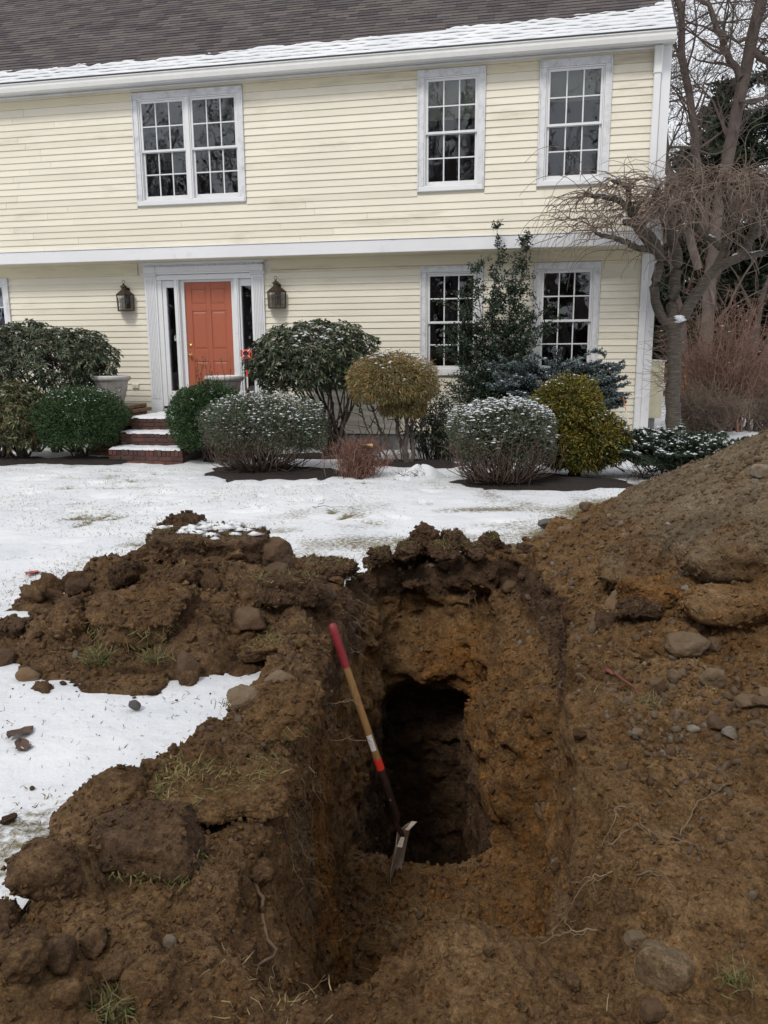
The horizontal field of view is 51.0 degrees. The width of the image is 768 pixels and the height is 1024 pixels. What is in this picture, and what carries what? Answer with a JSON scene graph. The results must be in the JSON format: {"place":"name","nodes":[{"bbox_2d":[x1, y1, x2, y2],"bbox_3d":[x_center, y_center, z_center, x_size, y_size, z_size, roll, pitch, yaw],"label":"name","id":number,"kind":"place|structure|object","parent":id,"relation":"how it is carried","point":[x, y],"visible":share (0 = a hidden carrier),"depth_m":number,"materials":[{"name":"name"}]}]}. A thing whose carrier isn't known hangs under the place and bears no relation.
{"place":"outdoors","nodes":[
{"label":"outdoors","id":0,"kind":"place"},
{"bbox_2d":[0,0,675,82],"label":"roof snow","id":1,"kind":"structure","parent":0,"point":[629,19],"depth_m":11.82,"materials":[{"name":"snow"}]},
{"bbox_2d":[0,385,759,914],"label":"snowy lawn","id":2,"kind":"structure","parent":0,"point":[62,715],"depth_m":7.50,"materials":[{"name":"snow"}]},
{"bbox_2d":[0,896,26,929],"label":"boulder","id":3,"kind":"object","parent":2,"relation":"on","point":[12,912],"visible":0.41,"depth_m":2.20,"materials":[{"name":"stone"}]},
{"bbox_2d":[0,456,47,465],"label":"mulch bed","id":4,"kind":"object","parent":2,"relation":"on","point":[14,460],"visible":0.88,"depth_m":12.18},
{"bbox_2d":[0,379,58,457],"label":"pieris shrub","id":5,"kind":"object","parent":4,"relation":"on","point":[14,423],"visible":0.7,"depth_m":12.11,"materials":[{"name":"green plant"}]},
{"bbox_2d":[15,667,40,681],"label":"stone","id":6,"kind":"object","parent":2,"relation":"on","point":[24,674],"visible":0.88,"depth_m":4.01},
{"bbox_2d":[0,318,123,452],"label":"rhododendron","id":7,"kind":"object","parent":2,"relation":"on","point":[83,366],"visible":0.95,"depth_m":12.79,"materials":[{"name":"green plant"}]},
{"bbox_2d":[38,456,126,464],"bbox_3d":[-4.585,-0.802,12.300,1.554,0.101,0.839,1,11,8],"label":"mulch bed","id":8,"kind":"object","parent":2,"relation":"on","point":[82,460],"visible":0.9,"depth_m":12.06,"materials":[{"name":"soil"}]},
{"bbox_2d":[27,382,130,456],"bbox_3d":[-4.651,-1.396,12.344,1.519,1.215,1.368,0,11,0],"label":"yew shrub","id":9,"kind":"object","parent":8,"relation":"on","point":[65,402],"visible":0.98,"depth_m":12.04,"materials":[{"name":"plant"}]},
{"bbox_2d":[85,403,151,455],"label":"brick pier","id":10,"kind":"structure","parent":2,"relation":"on","point":[136,410],"depth_m":13.01,"materials":[{"name":"brick"}]},
{"bbox_2d":[91,375,130,403],"bbox_3d":[-4.452,-1.999,13.165,0.624,0.462,0.624,2,11,12],"label":"planter","id":11,"kind":"object","parent":10,"relation":"on","point":[113,382],"visible":0.62,"depth_m":12.94,"materials":[{"name":"stone"}]},
{"bbox_2d":[108,418,202,464],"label":"brick steps","id":12,"kind":"structure","parent":2,"relation":"on","point":[181,456],"depth_m":12.30,"materials":[{"name":"brick"}]},
{"bbox_2d":[109,444,187,450],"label":"step snow","id":13,"kind":"structure","parent":12,"relation":"on","point":[149,447],"depth_m":12.11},
{"bbox_2d":[161,356,246,461],"bbox_3d":[-2.629,-1.516,11.927,1.278,1.596,1.203,0,11,0],"label":"yew shrub","id":14,"kind":"object","parent":2,"relation":"on","point":[189,402],"visible":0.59,"depth_m":11.65,"materials":[{"name":"green plant"}]},
{"bbox_2d":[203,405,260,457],"bbox_3d":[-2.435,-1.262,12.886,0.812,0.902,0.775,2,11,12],"label":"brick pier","id":15,"kind":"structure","parent":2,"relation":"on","point":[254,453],"depth_m":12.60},
{"bbox_2d":[204,375,243,394],"bbox_3d":[-2.525,-1.931,12.765,0.624,0.462,0.624,2,11,12],"label":"planter","id":16,"kind":"object","parent":15,"relation":"on","point":[234,380],"visible":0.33,"depth_m":12.54,"materials":[{"name":"stone"}]},
{"bbox_2d":[205,466,344,481],"bbox_3d":[-1.399,-0.555,10.945,2.222,0.092,1.360,0,11,0],"label":"mulch bed","id":17,"kind":"object","parent":2,"relation":"on","point":[296,473],"visible":0.6,"depth_m":10.62,"materials":[{"name":"soil"}]},
{"bbox_2d":[195,386,331,472],"bbox_3d":[-1.638,-1.122,10.971,1.904,1.198,1.765,0,11,0],"label":"azalea mound","id":18,"kind":"object","parent":17,"relation":"on","point":[243,430],"visible":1,"depth_m":10.65,"materials":[{"name":"green plant"}]},
{"bbox_2d":[314,433,401,479],"bbox_3d":[-0.326,-0.730,10.541,1.031,0.652,0.800,4,12,21],"label":"barberry","id":19,"kind":"object","parent":17,"relation":"on","point":[358,462],"visible":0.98,"depth_m":10.47,"materials":[{"name":"brown plant"}]},
{"bbox_2d":[242,318,381,452],"bbox_3d":[-1.109,-1.928,12.576,2.266,2.157,1.150,0,11,0],"label":"rhododendron","id":20,"kind":"object","parent":2,"relation":"on","point":[295,357],"visible":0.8,"depth_m":12.24,"materials":[{"name":"green plant"}]},
{"bbox_2d":[300,552,359,580],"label":"turf sod","id":21,"kind":"structure","parent":2,"relation":"on","point":[330,566],"depth_m":5.82,"materials":[{"name":"soil"}]},
{"bbox_2d":[0,0,678,451],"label":"house","id":22,"kind":"structure","parent":2,"relation":"on","point":[378,194],"depth_m":12.88,"materials":[{"name":"beige"}]},
{"bbox_2d":[0,278,12,373],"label":"window","id":23,"kind":"structure","parent":22,"relation":"in","point":[5,306],"depth_m":14.46,"materials":[{"name":"white wood"}]},
{"bbox_2d":[130,85,246,206],"bbox_3d":[-3.109,-5.819,12.872,1.885,1.705,0.152,2,11,12],"label":"window","id":24,"kind":"structure","parent":22,"relation":"in","point":[186,96],"depth_m":12.84,"materials":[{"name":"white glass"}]},
{"bbox_2d":[184,281,234,386],"bbox_3d":[-2.994,-2.890,13.867,0.855,2.077,0.118,2,11,12],"label":"front door","id":25,"kind":"structure","parent":22,"relation":"in","point":[208,304],"depth_m":13.83,"materials":[{"name":"wood"}]},
{"bbox_2d":[267,276,285,308],"bbox_3d":[-1.788,-3.626,13.278,0.322,0.520,0.232,2,11,12],"label":"wall lantern","id":26,"kind":"object","parent":22,"relation":"attached to","point":[276,288],"depth_m":13.25,"materials":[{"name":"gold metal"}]},
{"bbox_2d":[420,265,482,374],"bbox_3d":[1.081,-3.065,12.937,1.005,1.710,0.152,2,11,12],"label":"window","id":27,"kind":"structure","parent":22,"relation":"in","point":[426,272],"depth_m":12.90,"materials":[{"name":"white wood"}]},
{"bbox_2d":[417,65,485,192],"bbox_3d":[1.009,-5.688,12.026,1.011,1.700,0.177,2,11,12],"label":"window","id":28,"kind":"structure","parent":22,"relation":"in","point":[457,93],"depth_m":12.00,"materials":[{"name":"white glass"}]},
{"bbox_2d":[531,261,601,367],"bbox_3d":[2.836,-3.005,12.572,1.006,1.715,0.152,2,11,12],"label":"window","id":29,"kind":"structure","parent":22,"relation":"in","point":[594,267],"depth_m":12.47,"materials":[{"name":"white wood"}]},
{"bbox_2d":[536,54,613,186],"bbox_3d":[2.756,-5.631,11.663,1.016,1.710,0.177,2,11,12],"label":"window","id":30,"kind":"structure","parent":22,"relation":"in","point":[588,78],"depth_m":11.62,"materials":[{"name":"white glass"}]},
{"bbox_2d":[0,429,767,1023],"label":"dug earth","id":31,"kind":"structure","parent":2,"relation":"on","point":[408,679],"depth_m":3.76,"materials":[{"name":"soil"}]},
{"bbox_2d":[0,615,27,639],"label":"soil clod","id":32,"kind":"object","parent":31,"relation":"on","point":[14,627],"visible":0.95,"depth_m":4.50,"materials":[{"name":"soil"}]},
{"bbox_2d":[0,939,49,983],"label":"soil clod","id":33,"kind":"object","parent":31,"relation":"on","point":[24,962],"visible":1,"depth_m":1.92,"materials":[{"name":"soil"}]},
{"bbox_2d":[0,924,50,969],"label":"clod","id":34,"kind":"object","parent":31,"relation":"on","point":[11,937],"visible":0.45,"depth_m":2.01,"materials":[{"name":"soil"}]},
{"bbox_2d":[19,584,48,602],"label":"soil clod","id":35,"kind":"object","parent":31,"relation":"on","point":[31,593],"visible":1,"depth_m":5.12,"materials":[{"name":"soil"}]},
{"bbox_2d":[0,831,88,901],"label":"sod clod","id":36,"kind":"object","parent":31,"relation":"on","point":[48,869],"visible":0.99,"depth_m":2.26,"materials":[{"name":"soil"}]},
{"bbox_2d":[30,572,64,590],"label":"soil clod","id":37,"kind":"object","parent":31,"relation":"on","point":[51,581],"visible":0.58,"depth_m":5.53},
{"bbox_2d":[45,934,77,976],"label":"boulder","id":38,"kind":"object","parent":31,"relation":"on","point":[62,952],"visible":0.65,"depth_m":2.02,"materials":[{"name":"stone"}]},
{"bbox_2d":[48,978,82,1010],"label":"stone","id":39,"kind":"object","parent":31,"relation":"on","point":[65,994],"visible":1,"depth_m":1.92,"materials":[{"name":"stone"}]},
{"bbox_2d":[46,604,90,639],"bbox_3d":[-1.659,0.588,4.247,0.222,0.206,0.220,-5,12,-23],"label":"sod clod","id":40,"kind":"object","parent":31,"relation":"on","point":[66,621],"visible":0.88,"depth_m":4.18,"materials":[{"name":"soil"}]},
{"bbox_2d":[65,578,89,595],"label":"soil clod","id":41,"kind":"object","parent":31,"relation":"on","point":[75,586],"visible":0.97,"depth_m":4.85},
{"bbox_2d":[79,923,107,960],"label":"soil clod","id":42,"kind":"object","parent":31,"relation":"on","point":[92,943],"visible":0.98,"depth_m":2.11,"materials":[{"name":"soil"}]},
{"bbox_2d":[66,639,131,666],"bbox_3d":[-1.403,0.696,4.006,0.386,0.142,0.300,0,11,0],"label":"grass tuft","id":43,"kind":"object","parent":31,"relation":"on","point":[96,657],"visible":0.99,"depth_m":4.00,"materials":[{"name":"plant"}]},
{"bbox_2d":[49,763,150,834],"bbox_3d":[-0.941,1.005,2.737,0.302,0.249,0.369,10,15,42],"label":"sod clod","id":44,"kind":"object","parent":31,"relation":"on","point":[104,791],"visible":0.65,"depth_m":2.71,"materials":[{"name":"soil"}]},
{"bbox_2d":[93,949,133,983],"bbox_3d":[-0.689,1.162,2.049,0.101,0.076,0.060,-21,-19,-44],"label":"soil clod","id":45,"kind":"object","parent":31,"relation":"on","point":[109,968],"visible":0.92,"depth_m":2.03,"materials":[{"name":"soil"}]},
{"bbox_2d":[81,977,160,1023],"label":"grass tuft","id":46,"kind":"object","parent":31,"relation":"on","point":[110,1008],"visible":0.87,"depth_m":1.97,"materials":[{"name":"plant"}]},
{"bbox_2d":[75,670,170,695],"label":"turf sod","id":47,"kind":"structure","parent":31,"relation":"on","point":[131,683],"depth_m":3.93,"materials":[{"name":"soil"}]},
{"bbox_2d":[107,559,147,589],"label":"sod clod","id":48,"kind":"object","parent":31,"relation":"on","point":[125,573],"visible":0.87,"depth_m":4.83,"materials":[{"name":"soil"}]},
{"bbox_2d":[84,580,201,658],"bbox_3d":[-1.269,0.550,4.210,0.584,0.389,0.498,0,11,0],"label":"sod clod","id":49,"kind":"object","parent":31,"relation":"on","point":[149,615],"visible":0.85,"depth_m":4.11,"materials":[{"name":"soil"}]},
{"bbox_2d":[89,793,214,894],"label":"turf sod","id":50,"kind":"structure","parent":31,"relation":"on","point":[152,837],"depth_m":2.45,"materials":[{"name":"soil"}]},
{"bbox_2d":[136,640,178,665],"bbox_3d":[-1.129,0.699,4.041,0.268,0.123,0.282,-7,13,-30],"label":"grass tuft","id":51,"kind":"object","parent":31,"relation":"on","point":[152,658],"visible":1,"depth_m":4.02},
{"bbox_2d":[169,566,194,583],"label":"soil clod","id":52,"kind":"object","parent":31,"relation":"on","point":[181,575],"visible":0.72,"depth_m":4.50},
{"bbox_2d":[176,651,199,674],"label":"stone","id":53,"kind":"object","parent":31,"relation":"on","point":[186,661],"visible":0.71,"depth_m":3.98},
{"bbox_2d":[176,665,200,685],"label":"soil clod","id":54,"kind":"object","parent":31,"relation":"on","point":[188,678],"visible":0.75,"depth_m":3.96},
{"bbox_2d":[143,517,271,563],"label":"turf sod","id":55,"kind":"structure","parent":31,"relation":"on","point":[200,541],"depth_m":5.04,"materials":[{"name":"soil"}]},
{"bbox_2d":[162,510,206,527],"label":"soil clod","id":56,"kind":"object","parent":55,"relation":"on","point":[183,518],"visible":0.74,"depth_m":5.26,"materials":[{"name":"soil"}]},
{"bbox_2d":[198,571,222,590],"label":"soil clod","id":57,"kind":"object","parent":31,"relation":"on","point":[211,579],"visible":0.83,"depth_m":4.59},
{"bbox_2d":[143,749,301,827],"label":"turf sod","id":58,"kind":"structure","parent":31,"relation":"on","point":[265,789],"depth_m":2.74,"materials":[{"name":"soil"}]},
{"bbox_2d":[226,684,257,710],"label":"boulder","id":59,"kind":"object","parent":31,"relation":"on","point":[240,696],"visible":0.79,"depth_m":3.40,"materials":[{"name":"stone"}]},
{"bbox_2d":[230,660,263,676],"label":"soil clod","id":60,"kind":"object","parent":31,"relation":"on","point":[244,668],"visible":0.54,"depth_m":4.11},
{"bbox_2d":[235,579,261,607],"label":"soil clod","id":61,"kind":"object","parent":31,"relation":"on","point":[244,588],"visible":0.75,"depth_m":4.44,"materials":[{"name":"soil"}]},
{"bbox_2d":[235,605,266,630],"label":"stone","id":62,"kind":"object","parent":31,"relation":"on","point":[248,617],"visible":0.96,"depth_m":4.25,"materials":[{"name":"stone"}]},
{"bbox_2d":[227,837,277,967],"bbox_3d":[-0.406,1.189,2.425,0.139,0.242,0.399,-4,12,-19],"label":"root","id":63,"kind":"object","parent":31,"relation":"hanging from","point":[267,939],"visible":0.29,"depth_m":2.43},
{"bbox_2d":[250,857,273,886],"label":"soil clod","id":64,"kind":"object","parent":31,"relation":"on","point":[261,872],"visible":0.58,"depth_m":2.54,"materials":[{"name":"soil"}]},
{"bbox_2d":[236,626,308,662],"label":"turf sod","id":65,"kind":"structure","parent":31,"relation":"on","point":[260,646],"depth_m":4.11,"materials":[{"name":"soil"}]},
{"bbox_2d":[260,536,292,567],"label":"boulder","id":66,"kind":"object","parent":31,"relation":"on","point":[276,549],"visible":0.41,"depth_m":5.18,"materials":[{"name":"brown stone"}]},
{"bbox_2d":[243,677,319,750],"bbox_3d":[-0.429,0.830,3.280,0.339,0.243,0.376,0,11,0],"label":"sod clod","id":67,"kind":"object","parent":31,"relation":"on","point":[281,711],"visible":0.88,"depth_m":3.21,"materials":[{"name":"soil"}]},
{"bbox_2d":[252,568,325,608],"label":"turf sod","id":68,"kind":"structure","parent":31,"relation":"on","point":[276,589],"depth_m":4.34,"materials":[{"name":"soil"}]},
{"bbox_2d":[309,584,336,609],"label":"boulder","id":69,"kind":"object","parent":31,"relation":"on","point":[329,594],"visible":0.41,"depth_m":4.54,"materials":[{"name":"brown stone"}]},
{"bbox_2d":[328,623,416,884],"bbox_3d":[-0.061,1.333,4.327,0.474,1.473,0.227,0,11,3],"label":"shovel","id":70,"kind":"object","parent":31,"relation":"on","point":[402,835],"visible":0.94,"depth_m":4.34,"materials":[{"name":"brown wood"}]},
{"bbox_2d":[366,542,393,566],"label":"sod clod","id":71,"kind":"object","parent":31,"relation":"on","point":[380,555],"visible":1,"depth_m":6.25,"materials":[{"name":"soil"}]},
{"bbox_2d":[0,448,761,1023],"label":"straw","id":72,"kind":"object","parent":31,"relation":"on","point":[326,856],"visible":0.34,"depth_m":3.55,"materials":[{"name":"beige plant"}]},
{"bbox_2d":[393,537,419,562],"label":"sod clod","id":73,"kind":"object","parent":31,"relation":"on","point":[405,550],"visible":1,"depth_m":6.32,"materials":[{"name":"soil"}]},
{"bbox_2d":[407,521,440,555],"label":"sod clod","id":74,"kind":"object","parent":31,"relation":"on","point":[423,534],"visible":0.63,"depth_m":6.54,"materials":[{"name":"soil"}]},
{"bbox_2d":[426,537,461,561],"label":"sod clod","id":75,"kind":"object","parent":31,"relation":"on","point":[442,550],"visible":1,"depth_m":6.32,"materials":[{"name":"soil"}]},
{"bbox_2d":[459,540,486,561],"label":"sod clod","id":76,"kind":"object","parent":31,"relation":"on","point":[474,551],"visible":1,"depth_m":6.33,"materials":[{"name":"soil"}]},
{"bbox_2d":[594,611,619,630],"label":"sod clod","id":77,"kind":"object","parent":31,"relation":"on","point":[602,619],"visible":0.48,"depth_m":4.37,"materials":[{"name":"soil"}]},
{"bbox_2d":[611,886,634,916],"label":"soil clod","id":78,"kind":"object","parent":31,"relation":"on","point":[622,899],"visible":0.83,"depth_m":2.31,"materials":[{"name":"soil"}]},
{"bbox_2d":[593,533,672,587],"bbox_3d":[1.637,0.341,5.193,0.466,0.396,0.600,9,14,39],"label":"boulder","id":79,"kind":"object","parent":31,"relation":"on","point":[646,554],"visible":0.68,"depth_m":5.07,"materials":[{"name":"stone"}]},
{"bbox_2d":[614,594,664,621],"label":"sod clod","id":80,"kind":"object","parent":31,"relation":"on","point":[633,607],"visible":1,"depth_m":4.23,"materials":[{"name":"soil"}]},
{"bbox_2d":[639,998,665,1023],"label":"stone","id":81,"kind":"object","parent":31,"relation":"on","point":[651,1010],"visible":1,"depth_m":1.97,"materials":[{"name":"stone"}]},
{"bbox_2d":[614,573,693,608],"bbox_3d":[1.494,0.443,4.456,0.437,0.175,0.300,0,11,0],"label":"soil clod","id":82,"kind":"object","parent":31,"relation":"on","point":[651,588],"visible":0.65,"depth_m":4.38,"materials":[{"name":"soil"}]},
{"bbox_2d":[634,939,695,995],"bbox_3d":[0.719,1.164,2.059,0.146,0.106,0.108,9,15,41],"label":"boulder","id":83,"kind":"object","parent":31,"relation":"on","point":[667,970],"visible":1,"depth_m":2.02,"materials":[{"name":"stone"}]},
{"bbox_2d":[664,631,710,658],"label":"boulder","id":84,"kind":"object","parent":31,"relation":"on","point":[684,644],"visible":0.98,"depth_m":4.01,"materials":[{"name":"stone"}]},
{"bbox_2d":[698,668,726,687],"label":"stone","id":85,"kind":"object","parent":31,"relation":"on","point":[712,677],"visible":0.94,"depth_m":3.56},
{"bbox_2d":[674,518,767,583],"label":"boulder","id":86,"kind":"object","parent":31,"relation":"on","point":[737,551],"visible":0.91,"depth_m":4.31,"materials":[{"name":"stone"}]},
{"bbox_2d":[677,580,767,629],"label":"soil clod","id":87,"kind":"object","parent":31,"relation":"on","point":[737,605],"visible":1,"depth_m":4.06,"materials":[{"name":"soil"}]},
{"bbox_2d":[709,953,767,1004],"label":"grass tuft","id":88,"kind":"object","parent":31,"relation":"on","point":[734,978],"visible":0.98,"depth_m":1.98,"materials":[{"name":"plant"}]},
{"bbox_2d":[389,464,446,480],"bbox_3d":[0.456,-0.525,10.459,0.783,0.190,0.477,-5,12,-21],"label":"snow mound","id":89,"kind":"object","parent":2,"relation":"on","point":[422,472],"visible":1,"depth_m":10.38,"materials":[{"name":"snow"}]},
{"bbox_2d":[377,459,459,468],"bbox_3d":[0.430,-0.729,11.798,1.675,0.095,0.838,3,12,19],"label":"mulch bed","id":90,"kind":"object","parent":2,"relation":"on","point":[437,464],"visible":0.63,"depth_m":11.57,"materials":[{"name":"soil"}]},
{"bbox_2d":[333,348,441,463],"bbox_3d":[0.132,-1.515,11.560,1.406,1.712,1.350,-9,14,-38],"label":"azalea tree","id":91,"kind":"object","parent":90,"relation":"on","point":[410,388],"visible":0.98,"depth_m":11.27,"materials":[{"name":"brown plant"}]},
{"bbox_2d":[404,386,479,461],"bbox_3d":[0.771,-1.326,11.981,1.362,1.150,0.700,2,12,14],"label":"leucothoe","id":92,"kind":"object","parent":90,"relation":"on","point":[437,434],"visible":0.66,"depth_m":11.96,"materials":[{"name":"green plant"}]},
{"bbox_2d":[439,526,466,552],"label":"sod clod","id":93,"kind":"object","parent":2,"relation":"on","point":[456,535],"visible":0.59,"depth_m":6.57,"materials":[{"name":"soil"}]},
{"bbox_2d":[432,218,565,451],"bbox_3d":[1.733,-2.579,12.139,2.013,3.540,0.933,0,11,0],"label":"holly","id":94,"kind":"object","parent":2,"relation":"on","point":[476,384],"visible":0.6,"depth_m":12.10,"materials":[{"name":"green plant"}]},
{"bbox_2d":[449,473,632,490],"bbox_3d":[1.949,-0.401,10.091,2.382,0.102,1.517,0,11,0],"label":"mulch bed","id":95,"kind":"object","parent":2,"relation":"on","point":[556,482],"visible":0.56,"depth_m":9.67,"materials":[{"name":"soil"}]},
{"bbox_2d":[440,392,569,485],"bbox_3d":[1.445,-0.859,9.746,1.466,1.166,1.481,5,12,25],"label":"azalea mound","id":96,"kind":"object","parent":95,"relation":"on","point":[480,432],"visible":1,"depth_m":9.51,"materials":[{"name":"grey plant"}]},
{"bbox_2d":[526,369,636,476],"bbox_3d":[2.537,-1.134,10.358,1.443,1.399,1.087,0,11,0],"label":"golden cypress","id":97,"kind":"object","parent":95,"relation":"on","point":[589,421],"visible":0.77,"depth_m":10.11,"materials":[{"name":"yellow plant"}]},
{"bbox_2d":[481,343,631,437],"bbox_3d":[2.537,-1.606,11.860,2.163,1.728,1.048,-2,11,-9],"label":"blue spruce","id":98,"kind":"object","parent":2,"relation":"on","point":[530,372],"visible":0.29,"depth_m":11.67,"materials":[{"name":"plant"}]},
{"bbox_2d":[515,123,767,433],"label":"weeping cherry","id":99,"kind":"object","parent":2,"relation":"on","point":[673,319],"visible":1,"depth_m":11.27,"materials":[{"name":"brown plant"}]},
{"bbox_2d":[567,422,745,479],"bbox_3d":[3.594,-0.781,10.304,2.578,0.705,1.404,0,11,0],"label":"spreading yew","id":100,"kind":"object","parent":2,"relation":"on","point":[668,450],"visible":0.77,"depth_m":10.02,"materials":[{"name":"plant"}]},
{"bbox_2d":[652,75,767,391],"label":"hemlock tree","id":101,"kind":"object","parent":2,"relation":"on","point":[730,277],"visible":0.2,"depth_m":28.36,"materials":[{"name":"plant"}]},
{"bbox_2d":[653,275,767,431],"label":"twiggy shrub","id":102,"kind":"object","parent":2,"relation":"on","point":[740,372],"visible":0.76,"depth_m":16.09,"materials":[{"name":"plant"}]},
{"bbox_2d":[661,373,762,435],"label":"dry stalks","id":103,"kind":"object","parent":2,"relation":"on","point":[700,413],"visible":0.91,"depth_m":15.28,"materials":[{"name":"plant"}]},
{"bbox_2d":[658,0,767,388],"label":"bare tree","id":104,"kind":"object","parent":2,"relation":"on","point":[752,39],"visible":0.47,"depth_m":21.91,"materials":[{"name":"brown plant"}]},
{"bbox_2d":[665,142,767,400],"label":"bare tree","id":105,"kind":"object","parent":2,"relation":"on","point":[678,301],"visible":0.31,"depth_m":25.40,"materials":[{"name":"brown plant"}]},
{"bbox_2d":[681,199,767,396],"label":"bare tree","id":106,"kind":"object","parent":2,"relation":"on","point":[764,291],"visible":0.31,"depth_m":26.09,"materials":[{"name":"brown plant"}]},
{"bbox_2d":[730,3,767,176],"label":"pine tree","id":107,"kind":"object","parent":2,"relation":"on","point":[763,128],"visible":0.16,"depth_m":29.85,"materials":[{"name":"green plant"}]},
{"bbox_2d":[733,379,767,431],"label":"dry stalks","id":108,"kind":"object","parent":2,"relation":"on","point":[760,411],"visible":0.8,"depth_m":16.00,"materials":[{"name":"plant"}]},
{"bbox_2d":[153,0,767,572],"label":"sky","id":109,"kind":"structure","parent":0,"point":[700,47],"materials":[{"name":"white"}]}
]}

